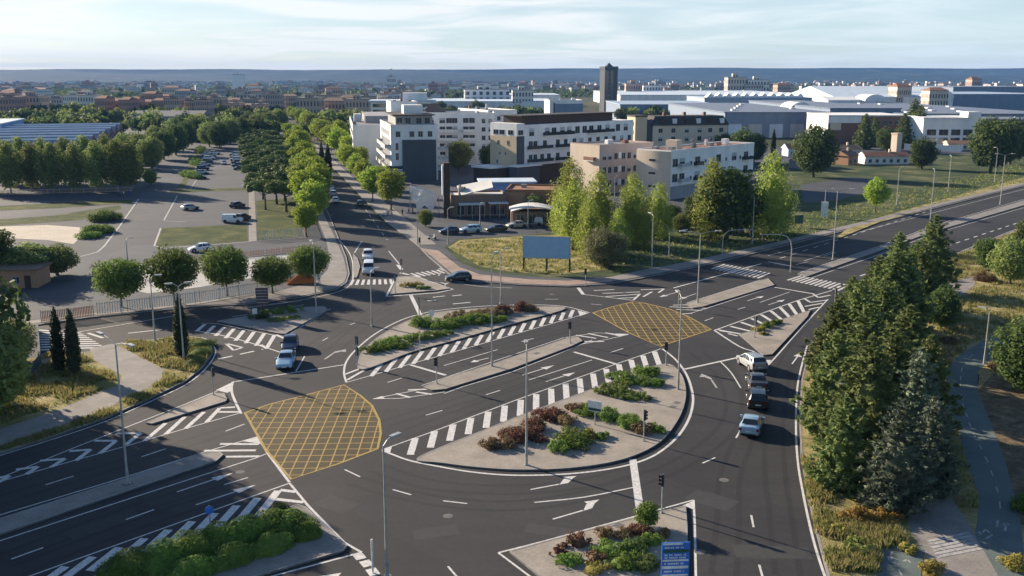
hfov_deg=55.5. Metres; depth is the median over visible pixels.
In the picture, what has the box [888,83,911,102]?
building
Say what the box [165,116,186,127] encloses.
broadleaf tree
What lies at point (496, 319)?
hedge
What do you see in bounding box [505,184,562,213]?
bar annex
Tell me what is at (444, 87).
building
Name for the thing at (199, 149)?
hedge
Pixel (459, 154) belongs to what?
broadleaf tree
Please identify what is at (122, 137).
grove tree
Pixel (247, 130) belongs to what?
stone pine
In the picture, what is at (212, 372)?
traffic light
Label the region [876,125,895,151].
broadleaf tree
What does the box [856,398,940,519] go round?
fir
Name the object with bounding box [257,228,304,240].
fence
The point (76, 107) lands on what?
belt tree
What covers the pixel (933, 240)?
conifer
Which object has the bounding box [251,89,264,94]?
building
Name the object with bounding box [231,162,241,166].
parked car
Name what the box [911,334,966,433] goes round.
conifer
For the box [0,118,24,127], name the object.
factory hall
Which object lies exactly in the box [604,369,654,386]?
shrub
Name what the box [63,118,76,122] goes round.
belt tree
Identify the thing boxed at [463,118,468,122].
window
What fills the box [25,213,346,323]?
path
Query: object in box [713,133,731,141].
broadleaf tree
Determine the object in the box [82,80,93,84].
building
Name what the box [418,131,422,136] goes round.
window
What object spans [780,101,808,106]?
industrial hall
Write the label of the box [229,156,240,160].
parked car
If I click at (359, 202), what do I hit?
moving car
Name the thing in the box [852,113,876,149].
conifer
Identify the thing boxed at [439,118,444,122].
window
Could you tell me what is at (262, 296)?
direction sign
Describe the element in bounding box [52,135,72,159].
grove tree
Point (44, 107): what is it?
belt tree
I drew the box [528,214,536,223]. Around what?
window
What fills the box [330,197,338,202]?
parked car
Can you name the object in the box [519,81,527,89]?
building
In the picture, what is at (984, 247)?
broadleaf tree
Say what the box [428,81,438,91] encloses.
building
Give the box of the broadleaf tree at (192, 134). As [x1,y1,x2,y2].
[176,120,196,148]
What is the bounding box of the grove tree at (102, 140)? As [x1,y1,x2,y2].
[91,132,111,161]
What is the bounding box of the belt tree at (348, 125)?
[342,120,349,135]
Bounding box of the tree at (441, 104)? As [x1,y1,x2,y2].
[436,101,446,108]
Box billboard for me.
[523,236,570,272]
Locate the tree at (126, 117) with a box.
[123,110,139,124]
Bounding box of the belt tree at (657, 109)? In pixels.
[645,105,661,112]
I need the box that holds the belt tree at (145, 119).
[138,117,151,130]
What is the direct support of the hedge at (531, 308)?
on the traffic island at (366, 360)
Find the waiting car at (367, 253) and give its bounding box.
[361,248,373,260]
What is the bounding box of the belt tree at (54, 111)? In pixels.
[51,107,72,114]
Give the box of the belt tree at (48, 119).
[40,115,59,123]
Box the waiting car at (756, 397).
[745,387,768,409]
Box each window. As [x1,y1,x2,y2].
[12,276,20,283]
[373,104,429,106]
[397,118,401,123]
[405,118,410,123]
[416,117,421,123]
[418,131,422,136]
[424,117,429,123]
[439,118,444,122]
[446,118,451,122]
[457,205,464,214]
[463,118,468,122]
[467,205,474,214]
[469,118,474,122]
[478,205,485,214]
[489,205,496,214]
[497,205,504,213]
[516,214,523,220]
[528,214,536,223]
[529,128,533,135]
[541,214,548,223]
[575,126,579,133]
[582,126,586,132]
[672,159,677,166]
[672,174,677,182]
[679,158,684,163]
[679,173,684,178]
[694,171,699,176]
[716,154,720,161]
[732,152,736,159]
[927,129,935,134]
[938,138,947,143]
[939,129,948,134]
[951,129,960,134]
[963,129,972,134]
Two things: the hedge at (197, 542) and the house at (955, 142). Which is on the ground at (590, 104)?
the house at (955, 142)
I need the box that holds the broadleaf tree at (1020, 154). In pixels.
[1000,117,1023,164]
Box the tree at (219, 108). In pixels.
[215,103,226,114]
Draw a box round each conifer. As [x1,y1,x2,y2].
[788,328,859,436]
[797,299,856,376]
[804,395,877,500]
[810,335,915,468]
[823,276,871,327]
[830,280,885,341]
[840,303,886,363]
[850,322,941,398]
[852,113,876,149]
[861,256,887,293]
[865,248,927,334]
[868,275,908,333]
[871,117,880,147]
[879,231,910,275]
[885,303,947,377]
[892,254,936,334]
[894,113,915,148]
[897,241,946,289]
[906,99,920,114]
[908,214,962,289]
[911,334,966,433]
[912,105,926,124]
[912,244,943,318]
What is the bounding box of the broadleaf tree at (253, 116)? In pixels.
[247,113,264,120]
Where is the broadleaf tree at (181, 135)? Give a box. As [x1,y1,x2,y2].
[164,122,188,154]
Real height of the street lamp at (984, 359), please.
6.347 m
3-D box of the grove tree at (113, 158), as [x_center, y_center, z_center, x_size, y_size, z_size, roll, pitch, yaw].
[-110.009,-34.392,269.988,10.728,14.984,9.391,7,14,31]
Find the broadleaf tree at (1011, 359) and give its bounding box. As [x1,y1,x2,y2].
[985,318,1023,391]
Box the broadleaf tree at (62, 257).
[39,243,80,274]
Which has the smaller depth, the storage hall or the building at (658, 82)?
the storage hall
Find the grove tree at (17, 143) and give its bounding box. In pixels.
[9,135,27,179]
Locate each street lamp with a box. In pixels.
[95,331,135,484]
[150,274,161,340]
[164,281,191,358]
[309,240,317,312]
[370,267,379,325]
[382,432,401,575]
[416,199,422,243]
[447,207,453,243]
[490,251,498,366]
[500,247,509,303]
[524,339,528,465]
[648,212,653,269]
[668,229,687,255]
[675,290,681,389]
[679,230,721,302]
[751,194,754,242]
[832,188,854,259]
[929,168,934,226]
[978,306,989,363]
[995,153,1015,204]
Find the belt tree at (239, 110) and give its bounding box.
[223,106,244,116]
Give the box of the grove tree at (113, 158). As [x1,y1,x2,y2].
[98,137,131,187]
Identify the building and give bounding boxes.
[0,86,9,90]
[0,90,21,96]
[0,93,26,112]
[1,89,23,92]
[15,91,49,110]
[21,82,31,90]
[32,88,52,97]
[49,95,62,105]
[54,82,61,88]
[62,91,77,104]
[77,90,95,93]
[77,91,103,106]
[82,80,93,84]
[94,95,115,110]
[118,97,139,114]
[127,87,141,93]
[129,83,136,87]
[134,97,144,106]
[142,91,162,99]
[144,81,156,86]
[150,81,157,89]
[152,98,163,106]
[161,82,175,88]
[161,86,184,93]
[163,94,183,110]
[175,89,196,96]
[176,80,181,86]
[184,97,193,109]
[193,95,214,114]
[195,84,200,89]
[206,93,227,106]
[215,82,225,96]
[227,99,244,108]
[228,98,241,101]
[231,72,244,88]
[234,87,246,96]
[236,91,262,97]
[241,95,265,103]
[247,83,262,90]
[250,88,276,92]
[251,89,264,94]
[253,100,268,112]
[262,90,283,108]
[281,86,288,91]
[283,94,298,110]
[286,80,294,87]
[296,93,324,125]
[298,88,313,92]
[316,88,324,96]
[319,90,340,98]
[324,97,345,111]
[325,87,341,95]
[326,79,335,82]
[338,83,345,91]
[340,95,352,98]
[345,94,370,112]
[360,92,376,106]
[368,89,376,98]
[369,93,435,111]
[377,92,387,98]
[378,88,409,97]
[387,69,395,90]
[387,90,400,98]
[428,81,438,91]
[431,94,440,98]
[435,91,443,97]
[438,83,447,92]
[441,162,508,218]
[462,80,467,85]
[463,86,509,98]
[512,86,532,107]
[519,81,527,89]
[624,80,642,90]
[642,82,662,90]
[655,80,665,84]
[663,87,671,90]
[670,83,679,90]
[702,86,710,90]
[724,73,747,90]
[745,84,762,90]
[747,76,769,90]
[773,83,790,92]
[799,84,809,89]
[817,83,837,85]
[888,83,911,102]
[920,87,948,105]
[965,77,981,85]
[994,82,1006,85]
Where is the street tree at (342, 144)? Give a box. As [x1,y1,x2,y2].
[334,143,345,166]
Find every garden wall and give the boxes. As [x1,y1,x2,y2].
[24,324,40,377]
[904,144,962,151]
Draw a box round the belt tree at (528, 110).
[519,106,536,113]
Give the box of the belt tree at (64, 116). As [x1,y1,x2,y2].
[57,112,71,121]
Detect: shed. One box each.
[0,123,122,152]
[130,110,211,123]
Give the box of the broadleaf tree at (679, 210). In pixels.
[666,203,681,226]
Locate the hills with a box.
[0,68,1023,82]
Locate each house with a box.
[0,262,52,287]
[781,144,796,155]
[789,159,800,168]
[832,147,858,164]
[833,142,861,153]
[858,149,909,163]
[942,140,970,149]
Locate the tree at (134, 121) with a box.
[126,116,141,133]
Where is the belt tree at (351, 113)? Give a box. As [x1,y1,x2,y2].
[342,108,363,123]
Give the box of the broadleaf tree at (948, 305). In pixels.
[925,284,965,328]
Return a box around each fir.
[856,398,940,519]
[888,346,957,443]
[912,395,965,500]
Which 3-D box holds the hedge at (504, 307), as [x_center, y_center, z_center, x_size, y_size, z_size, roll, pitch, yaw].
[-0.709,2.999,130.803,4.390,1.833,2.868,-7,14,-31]
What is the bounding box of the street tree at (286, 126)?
[280,123,294,136]
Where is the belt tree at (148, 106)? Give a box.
[142,102,156,110]
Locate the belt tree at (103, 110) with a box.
[97,107,109,115]
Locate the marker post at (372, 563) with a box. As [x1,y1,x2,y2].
[371,539,373,572]
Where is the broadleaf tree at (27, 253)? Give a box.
[0,241,56,265]
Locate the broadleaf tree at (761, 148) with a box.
[750,133,767,162]
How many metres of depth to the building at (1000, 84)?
2372.01 m
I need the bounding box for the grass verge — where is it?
[799,230,1023,575]
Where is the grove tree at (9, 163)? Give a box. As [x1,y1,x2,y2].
[0,138,23,192]
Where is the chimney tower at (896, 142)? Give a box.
[891,133,902,151]
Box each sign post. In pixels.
[205,505,213,527]
[429,310,433,321]
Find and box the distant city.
[0,80,1023,91]
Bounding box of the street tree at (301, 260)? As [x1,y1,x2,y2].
[285,244,332,283]
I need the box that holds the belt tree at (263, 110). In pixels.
[254,106,271,112]
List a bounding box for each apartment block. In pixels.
[349,112,387,165]
[376,104,447,180]
[386,97,417,111]
[423,103,494,164]
[458,103,516,121]
[471,111,632,183]
[570,139,652,193]
[627,112,728,145]
[635,138,754,199]
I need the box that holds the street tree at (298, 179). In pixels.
[287,168,327,201]
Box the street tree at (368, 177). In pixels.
[357,165,382,200]
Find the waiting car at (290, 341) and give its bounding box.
[280,333,298,351]
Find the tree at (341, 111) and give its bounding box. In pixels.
[339,109,349,119]
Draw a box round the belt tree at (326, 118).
[309,116,338,126]
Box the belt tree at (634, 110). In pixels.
[623,106,639,118]
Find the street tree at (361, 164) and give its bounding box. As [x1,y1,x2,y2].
[351,158,371,186]
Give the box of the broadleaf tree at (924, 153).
[909,135,940,168]
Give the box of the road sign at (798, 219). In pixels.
[794,215,803,226]
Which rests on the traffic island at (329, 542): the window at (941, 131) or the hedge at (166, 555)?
the hedge at (166, 555)
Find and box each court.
[0,225,81,243]
[0,281,93,319]
[138,254,288,292]
[800,177,883,202]
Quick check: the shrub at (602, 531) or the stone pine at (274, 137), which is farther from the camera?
the stone pine at (274, 137)
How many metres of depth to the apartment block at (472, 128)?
349.41 m
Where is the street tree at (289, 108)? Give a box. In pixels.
[286,106,296,116]
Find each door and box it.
[24,275,30,287]
[728,124,741,135]
[749,124,761,136]
[769,124,782,137]
[790,124,803,137]
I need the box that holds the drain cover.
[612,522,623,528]
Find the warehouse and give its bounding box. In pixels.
[544,97,582,112]
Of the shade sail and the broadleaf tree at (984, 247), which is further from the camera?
the shade sail
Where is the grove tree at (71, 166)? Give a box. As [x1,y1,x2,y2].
[55,140,86,191]
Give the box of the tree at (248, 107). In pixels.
[243,105,252,111]
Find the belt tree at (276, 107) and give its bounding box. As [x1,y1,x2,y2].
[271,104,283,110]
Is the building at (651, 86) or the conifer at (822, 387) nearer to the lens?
the conifer at (822, 387)
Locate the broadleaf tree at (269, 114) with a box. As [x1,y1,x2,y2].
[260,110,279,126]
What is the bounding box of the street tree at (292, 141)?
[282,133,299,148]
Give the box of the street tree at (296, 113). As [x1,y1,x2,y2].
[293,108,304,123]
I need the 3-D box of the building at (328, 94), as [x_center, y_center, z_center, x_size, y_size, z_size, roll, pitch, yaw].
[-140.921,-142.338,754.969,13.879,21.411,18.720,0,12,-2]
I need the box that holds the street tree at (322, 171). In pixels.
[304,162,332,193]
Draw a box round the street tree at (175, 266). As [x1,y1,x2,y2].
[140,244,200,302]
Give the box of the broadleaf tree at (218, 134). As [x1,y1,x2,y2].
[206,120,233,148]
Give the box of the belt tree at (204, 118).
[190,113,214,122]
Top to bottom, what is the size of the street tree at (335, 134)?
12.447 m
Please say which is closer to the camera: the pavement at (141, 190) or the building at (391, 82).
the pavement at (141, 190)
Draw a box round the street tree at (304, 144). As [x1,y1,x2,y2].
[295,140,316,152]
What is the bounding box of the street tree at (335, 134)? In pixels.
[326,126,348,149]
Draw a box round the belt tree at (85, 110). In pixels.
[75,105,101,117]
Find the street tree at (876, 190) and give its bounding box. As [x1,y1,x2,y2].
[863,176,892,211]
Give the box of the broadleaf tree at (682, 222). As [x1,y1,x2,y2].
[672,212,692,233]
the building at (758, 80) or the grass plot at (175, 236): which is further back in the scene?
the building at (758, 80)
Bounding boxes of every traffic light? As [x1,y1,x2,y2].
[211,367,214,394]
[355,336,358,364]
[434,357,437,383]
[568,321,570,342]
[642,409,647,441]
[659,473,663,513]
[664,342,667,365]
[754,316,756,337]
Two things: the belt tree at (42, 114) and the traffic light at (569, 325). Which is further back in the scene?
the belt tree at (42, 114)
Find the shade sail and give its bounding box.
[409,185,438,213]
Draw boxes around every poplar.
[546,156,590,216]
[547,184,568,236]
[554,177,589,249]
[571,195,605,256]
[578,168,622,244]
[607,208,633,255]
[615,171,657,246]
[630,198,660,248]
[645,181,677,239]
[688,156,738,240]
[747,148,799,239]
[766,176,800,232]
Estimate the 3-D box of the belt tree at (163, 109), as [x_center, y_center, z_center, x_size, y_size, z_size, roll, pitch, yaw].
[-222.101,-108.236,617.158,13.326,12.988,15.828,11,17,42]
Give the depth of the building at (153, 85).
1802.73 m
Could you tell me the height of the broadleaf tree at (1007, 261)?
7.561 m
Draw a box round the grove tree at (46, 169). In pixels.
[31,142,64,191]
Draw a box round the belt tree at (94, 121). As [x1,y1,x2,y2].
[77,117,101,122]
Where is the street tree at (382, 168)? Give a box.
[371,165,389,171]
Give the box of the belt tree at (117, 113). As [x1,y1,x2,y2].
[109,107,125,122]
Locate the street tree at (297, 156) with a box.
[288,152,308,163]
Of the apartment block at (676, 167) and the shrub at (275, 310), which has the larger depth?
the apartment block at (676, 167)
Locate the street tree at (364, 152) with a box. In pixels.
[357,146,369,160]
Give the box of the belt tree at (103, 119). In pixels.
[88,112,109,122]
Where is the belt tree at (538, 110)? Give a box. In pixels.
[531,107,543,113]
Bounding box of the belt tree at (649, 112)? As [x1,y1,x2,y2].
[643,108,656,114]
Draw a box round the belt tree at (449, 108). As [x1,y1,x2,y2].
[444,105,457,110]
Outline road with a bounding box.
[0,132,1023,575]
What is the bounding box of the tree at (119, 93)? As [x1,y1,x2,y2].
[115,91,123,97]
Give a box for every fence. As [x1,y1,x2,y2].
[0,187,131,194]
[40,305,95,321]
[96,282,275,314]
[151,245,314,259]
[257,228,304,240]
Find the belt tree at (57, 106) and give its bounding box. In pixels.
[50,104,60,110]
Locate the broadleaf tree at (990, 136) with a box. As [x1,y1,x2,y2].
[966,115,1023,172]
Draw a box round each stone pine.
[237,133,253,139]
[237,135,258,143]
[237,141,263,150]
[238,148,260,157]
[239,127,257,133]
[239,154,264,164]
[239,160,275,172]
[242,170,267,199]
[242,179,279,209]
[250,138,268,143]
[251,128,268,133]
[251,133,270,137]
[252,170,294,203]
[253,144,273,149]
[255,147,279,155]
[258,153,285,162]
[258,165,276,171]
[260,130,279,134]
[261,135,285,139]
[262,180,295,211]
[263,127,279,131]
[264,139,284,145]
[267,144,290,149]
[270,149,289,157]
[271,163,294,171]
[272,157,293,164]
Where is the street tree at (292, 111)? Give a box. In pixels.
[289,107,296,123]
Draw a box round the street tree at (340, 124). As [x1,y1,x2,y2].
[331,119,349,135]
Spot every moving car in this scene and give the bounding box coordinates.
[187,242,211,252]
[355,200,363,205]
[445,271,471,281]
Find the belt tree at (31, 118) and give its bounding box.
[24,115,42,120]
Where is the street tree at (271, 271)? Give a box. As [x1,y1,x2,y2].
[249,255,293,293]
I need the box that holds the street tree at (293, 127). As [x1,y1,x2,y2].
[291,124,307,131]
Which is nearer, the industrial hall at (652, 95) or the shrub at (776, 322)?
the shrub at (776, 322)
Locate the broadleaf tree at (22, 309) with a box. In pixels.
[0,270,31,339]
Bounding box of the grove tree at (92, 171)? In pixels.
[78,140,109,191]
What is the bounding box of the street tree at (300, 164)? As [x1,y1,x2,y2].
[285,159,310,172]
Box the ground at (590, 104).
[12,83,1023,239]
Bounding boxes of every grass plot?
[0,199,132,210]
[0,205,120,225]
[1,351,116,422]
[156,224,247,245]
[170,188,244,192]
[178,146,205,188]
[256,198,303,239]
[448,235,607,273]
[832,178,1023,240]
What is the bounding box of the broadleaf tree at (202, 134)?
[196,120,213,146]
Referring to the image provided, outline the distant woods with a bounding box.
[0,81,1023,97]
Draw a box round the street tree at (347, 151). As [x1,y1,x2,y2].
[336,144,362,173]
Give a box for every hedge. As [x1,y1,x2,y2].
[72,230,101,238]
[79,223,115,234]
[86,209,123,221]
[95,544,155,575]
[138,537,186,575]
[161,552,221,575]
[168,528,215,563]
[179,169,203,178]
[187,156,203,165]
[194,145,207,153]
[201,520,238,554]
[207,539,257,572]
[225,514,268,545]
[250,528,295,560]
[252,507,284,533]
[270,501,290,512]
[270,507,312,532]
[290,516,322,542]
[358,343,394,352]
[371,333,417,345]
[386,341,413,349]
[408,315,441,327]
[410,330,443,340]
[428,317,469,329]
[433,329,454,335]
[443,309,475,318]
[454,312,489,325]
[468,306,511,317]
[471,313,508,324]
[496,304,521,313]
[514,300,528,310]
[524,303,538,311]
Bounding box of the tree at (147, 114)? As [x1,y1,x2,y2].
[137,109,162,129]
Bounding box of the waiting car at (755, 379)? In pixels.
[745,372,767,389]
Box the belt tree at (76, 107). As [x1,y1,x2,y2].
[62,101,81,112]
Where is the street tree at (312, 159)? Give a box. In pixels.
[301,155,328,169]
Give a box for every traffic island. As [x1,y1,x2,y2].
[0,451,222,535]
[94,504,347,575]
[146,393,226,424]
[217,306,327,334]
[353,254,359,277]
[357,306,565,369]
[390,276,450,294]
[417,364,685,470]
[423,336,582,390]
[509,505,687,575]
[685,278,774,308]
[739,310,809,355]
[798,200,1023,276]
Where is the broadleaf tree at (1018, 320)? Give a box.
[1009,314,1023,338]
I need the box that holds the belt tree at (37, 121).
[29,118,47,123]
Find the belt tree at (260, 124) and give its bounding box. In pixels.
[249,117,274,129]
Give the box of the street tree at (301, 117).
[298,110,310,124]
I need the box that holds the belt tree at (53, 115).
[36,112,58,119]
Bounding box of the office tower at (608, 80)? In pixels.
[599,63,617,111]
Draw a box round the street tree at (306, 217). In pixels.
[290,201,318,235]
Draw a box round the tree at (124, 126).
[120,121,128,131]
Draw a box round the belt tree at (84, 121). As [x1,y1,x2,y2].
[70,116,91,122]
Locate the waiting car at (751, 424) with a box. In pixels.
[739,413,764,435]
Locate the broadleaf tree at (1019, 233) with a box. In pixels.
[1007,219,1023,245]
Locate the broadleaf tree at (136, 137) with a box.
[127,131,147,163]
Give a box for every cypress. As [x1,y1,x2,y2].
[49,306,66,370]
[63,308,82,372]
[172,293,189,357]
[318,141,324,159]
[324,143,332,176]
[770,129,776,155]
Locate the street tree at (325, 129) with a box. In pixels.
[318,124,335,150]
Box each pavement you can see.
[0,128,349,326]
[0,338,212,453]
[310,142,1023,286]
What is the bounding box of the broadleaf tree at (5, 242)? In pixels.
[0,228,15,261]
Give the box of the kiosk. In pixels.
[509,202,553,225]
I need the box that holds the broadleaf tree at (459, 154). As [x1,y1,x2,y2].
[446,139,473,170]
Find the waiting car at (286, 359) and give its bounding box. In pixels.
[275,349,295,368]
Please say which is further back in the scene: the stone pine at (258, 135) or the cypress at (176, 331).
the stone pine at (258, 135)
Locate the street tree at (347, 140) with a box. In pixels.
[338,135,351,146]
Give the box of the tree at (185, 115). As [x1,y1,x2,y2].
[178,111,189,117]
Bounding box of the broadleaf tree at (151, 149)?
[135,136,164,168]
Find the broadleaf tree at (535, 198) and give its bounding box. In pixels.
[523,193,543,203]
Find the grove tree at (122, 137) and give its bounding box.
[114,131,138,159]
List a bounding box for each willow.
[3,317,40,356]
[581,224,627,266]
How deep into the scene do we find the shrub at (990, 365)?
105.46 m
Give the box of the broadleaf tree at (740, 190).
[692,166,767,239]
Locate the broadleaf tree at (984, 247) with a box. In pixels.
[972,237,1001,270]
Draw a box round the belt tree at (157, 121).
[140,115,166,128]
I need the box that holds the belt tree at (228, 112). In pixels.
[218,108,238,116]
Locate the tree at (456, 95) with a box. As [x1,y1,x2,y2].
[452,92,460,97]
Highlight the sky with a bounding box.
[0,0,1023,69]
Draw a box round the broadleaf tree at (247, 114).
[239,111,253,118]
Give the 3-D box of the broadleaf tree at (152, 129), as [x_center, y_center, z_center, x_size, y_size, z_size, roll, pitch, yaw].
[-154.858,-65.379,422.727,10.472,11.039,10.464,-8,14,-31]
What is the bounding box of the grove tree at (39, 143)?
[32,135,45,157]
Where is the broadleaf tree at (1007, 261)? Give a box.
[985,235,1023,283]
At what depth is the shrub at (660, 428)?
86.69 m
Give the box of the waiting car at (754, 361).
[736,352,767,371]
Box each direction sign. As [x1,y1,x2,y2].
[255,288,268,311]
[588,400,601,424]
[661,541,689,575]
[821,202,828,216]
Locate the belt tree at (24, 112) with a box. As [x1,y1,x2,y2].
[20,107,33,117]
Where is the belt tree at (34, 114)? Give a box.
[24,112,38,118]
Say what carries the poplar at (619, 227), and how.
on the ground at (590, 104)
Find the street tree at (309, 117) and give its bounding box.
[301,113,320,122]
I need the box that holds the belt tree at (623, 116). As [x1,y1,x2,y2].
[622,107,632,119]
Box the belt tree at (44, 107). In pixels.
[29,103,47,110]
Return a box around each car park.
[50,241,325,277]
[80,142,248,259]
[400,209,554,241]
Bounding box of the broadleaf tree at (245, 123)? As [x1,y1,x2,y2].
[236,117,253,137]
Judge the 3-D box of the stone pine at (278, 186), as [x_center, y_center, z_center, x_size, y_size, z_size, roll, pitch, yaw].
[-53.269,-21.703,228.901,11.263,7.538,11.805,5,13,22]
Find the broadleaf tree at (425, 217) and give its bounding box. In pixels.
[417,209,432,226]
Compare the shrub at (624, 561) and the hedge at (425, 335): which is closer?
the shrub at (624, 561)
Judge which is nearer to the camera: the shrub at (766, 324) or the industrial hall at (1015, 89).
the shrub at (766, 324)
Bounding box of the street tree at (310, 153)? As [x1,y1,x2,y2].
[300,147,323,159]
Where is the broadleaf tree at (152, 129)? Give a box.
[145,125,164,134]
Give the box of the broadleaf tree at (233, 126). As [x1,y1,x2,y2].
[220,117,241,143]
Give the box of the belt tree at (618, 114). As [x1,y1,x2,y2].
[613,107,624,118]
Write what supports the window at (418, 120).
in the apartment block at (407, 141)
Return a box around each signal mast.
[721,229,751,255]
[760,234,791,271]
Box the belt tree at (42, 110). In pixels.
[34,108,46,116]
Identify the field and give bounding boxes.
[445,154,1023,277]
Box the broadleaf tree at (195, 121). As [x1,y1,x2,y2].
[184,115,201,140]
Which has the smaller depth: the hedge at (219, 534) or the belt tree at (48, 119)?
the hedge at (219, 534)
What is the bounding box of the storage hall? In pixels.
[477,178,536,191]
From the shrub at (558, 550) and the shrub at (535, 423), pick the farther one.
the shrub at (535, 423)
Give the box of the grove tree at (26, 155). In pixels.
[15,141,42,191]
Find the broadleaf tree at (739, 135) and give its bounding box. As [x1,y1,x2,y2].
[727,126,758,154]
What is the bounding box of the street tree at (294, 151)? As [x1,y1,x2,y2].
[286,145,308,156]
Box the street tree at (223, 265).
[196,243,248,295]
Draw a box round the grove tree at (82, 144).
[72,135,92,182]
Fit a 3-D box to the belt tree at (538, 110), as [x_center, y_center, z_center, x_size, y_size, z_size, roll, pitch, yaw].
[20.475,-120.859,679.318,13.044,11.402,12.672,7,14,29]
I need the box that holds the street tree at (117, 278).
[89,256,150,306]
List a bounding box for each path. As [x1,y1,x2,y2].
[0,383,131,445]
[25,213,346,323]
[31,351,86,377]
[90,344,163,392]
[249,191,256,241]
[313,145,434,244]
[422,248,611,284]
[612,183,1023,280]
[878,542,924,575]
[907,276,997,575]
[947,333,1023,575]
[978,373,1023,525]
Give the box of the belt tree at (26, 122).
[13,117,31,123]
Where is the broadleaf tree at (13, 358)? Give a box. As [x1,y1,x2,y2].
[0,322,32,409]
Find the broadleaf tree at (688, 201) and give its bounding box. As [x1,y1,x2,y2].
[682,191,701,229]
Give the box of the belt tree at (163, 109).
[158,107,167,110]
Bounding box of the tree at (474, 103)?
[471,99,486,107]
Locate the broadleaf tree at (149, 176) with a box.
[141,168,156,184]
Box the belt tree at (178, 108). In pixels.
[171,106,186,110]
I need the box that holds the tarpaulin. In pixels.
[286,274,313,284]
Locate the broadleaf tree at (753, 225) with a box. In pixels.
[743,192,768,232]
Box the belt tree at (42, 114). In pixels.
[41,109,56,116]
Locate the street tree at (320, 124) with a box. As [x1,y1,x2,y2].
[312,119,330,144]
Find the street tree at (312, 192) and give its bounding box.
[293,178,330,214]
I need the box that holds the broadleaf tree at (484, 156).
[477,143,489,164]
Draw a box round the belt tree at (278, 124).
[264,116,283,132]
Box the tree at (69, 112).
[55,108,78,116]
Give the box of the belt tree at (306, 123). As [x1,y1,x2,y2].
[301,120,314,139]
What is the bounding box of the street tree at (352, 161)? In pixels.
[345,153,361,179]
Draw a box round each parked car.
[180,203,198,210]
[196,165,209,169]
[196,169,208,173]
[199,162,210,165]
[203,155,214,159]
[203,158,213,161]
[209,150,220,154]
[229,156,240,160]
[229,201,245,207]
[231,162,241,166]
[238,213,250,218]
[329,190,336,196]
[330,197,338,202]
[438,226,459,234]
[459,224,481,233]
[484,224,507,231]
[506,220,526,227]
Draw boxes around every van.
[221,214,243,222]
[361,259,374,274]
[534,217,543,225]
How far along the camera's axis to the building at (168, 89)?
1303.20 m
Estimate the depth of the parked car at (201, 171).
318.18 m
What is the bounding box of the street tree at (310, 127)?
[308,118,319,140]
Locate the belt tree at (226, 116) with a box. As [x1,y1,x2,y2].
[215,112,237,120]
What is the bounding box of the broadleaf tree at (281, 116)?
[272,108,288,125]
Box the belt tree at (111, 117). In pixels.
[104,111,115,122]
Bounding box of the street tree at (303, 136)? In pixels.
[289,129,311,143]
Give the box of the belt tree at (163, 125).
[160,118,170,129]
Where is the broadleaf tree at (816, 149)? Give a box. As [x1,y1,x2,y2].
[791,123,840,176]
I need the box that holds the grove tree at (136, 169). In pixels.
[112,137,145,189]
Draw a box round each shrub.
[183,355,205,365]
[186,347,212,356]
[189,338,216,348]
[247,312,270,318]
[259,307,285,313]
[266,316,285,321]
[281,305,303,312]
[281,314,300,319]
[399,281,424,286]
[416,286,430,288]
[477,436,497,450]
[494,434,518,448]
[496,425,534,444]
[519,415,546,432]
[529,432,550,442]
[530,406,568,422]
[547,437,573,453]
[549,541,567,557]
[552,425,595,451]
[554,551,584,567]
[555,413,577,426]
[564,402,586,412]
[566,530,592,547]
[574,401,597,416]
[583,559,612,575]
[584,548,607,561]
[585,428,599,438]
[588,537,629,558]
[592,380,629,394]
[593,526,612,538]
[595,431,609,440]
[596,405,619,422]
[603,551,641,571]
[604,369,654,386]
[607,526,632,538]
[610,388,651,400]
[616,412,642,429]
[618,535,651,556]
[627,521,655,536]
[630,364,660,376]
[630,420,655,434]
[632,551,660,574]
[633,500,659,526]
[640,531,665,546]
[641,377,665,387]
[647,421,665,433]
[657,527,670,537]
[751,326,764,330]
[759,321,774,327]
[770,319,782,324]
[830,523,851,536]
[837,504,870,521]
[839,535,874,554]
[868,506,904,523]
[897,541,919,555]
[918,558,947,575]
[929,343,944,356]
[938,336,959,345]
[972,270,997,281]
[987,360,997,371]
[995,553,1023,572]
[1009,492,1023,512]
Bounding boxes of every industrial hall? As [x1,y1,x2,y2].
[433,98,547,109]
[509,93,559,98]
[594,91,794,102]
[606,101,707,118]
[668,103,825,137]
[687,93,812,102]
[748,100,901,112]
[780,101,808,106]
[792,86,920,103]
[806,112,904,143]
[812,100,1023,117]
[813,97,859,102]
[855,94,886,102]
[908,111,981,144]
[912,86,1023,92]
[912,92,1023,109]
[920,91,953,105]
[980,117,1023,124]
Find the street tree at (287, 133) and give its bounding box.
[282,128,294,139]
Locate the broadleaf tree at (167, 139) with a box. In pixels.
[146,128,176,159]
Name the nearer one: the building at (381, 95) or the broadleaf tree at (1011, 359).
the broadleaf tree at (1011, 359)
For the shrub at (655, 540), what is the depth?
65.94 m
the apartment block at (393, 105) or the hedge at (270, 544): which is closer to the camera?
the hedge at (270, 544)
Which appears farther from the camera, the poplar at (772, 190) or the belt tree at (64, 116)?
the belt tree at (64, 116)
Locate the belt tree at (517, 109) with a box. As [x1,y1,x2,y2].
[511,104,524,113]
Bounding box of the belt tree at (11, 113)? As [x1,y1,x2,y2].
[1,109,23,117]
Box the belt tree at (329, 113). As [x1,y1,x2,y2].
[317,108,340,120]
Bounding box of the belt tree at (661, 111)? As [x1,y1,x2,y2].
[654,108,669,114]
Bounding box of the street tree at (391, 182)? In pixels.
[375,167,406,209]

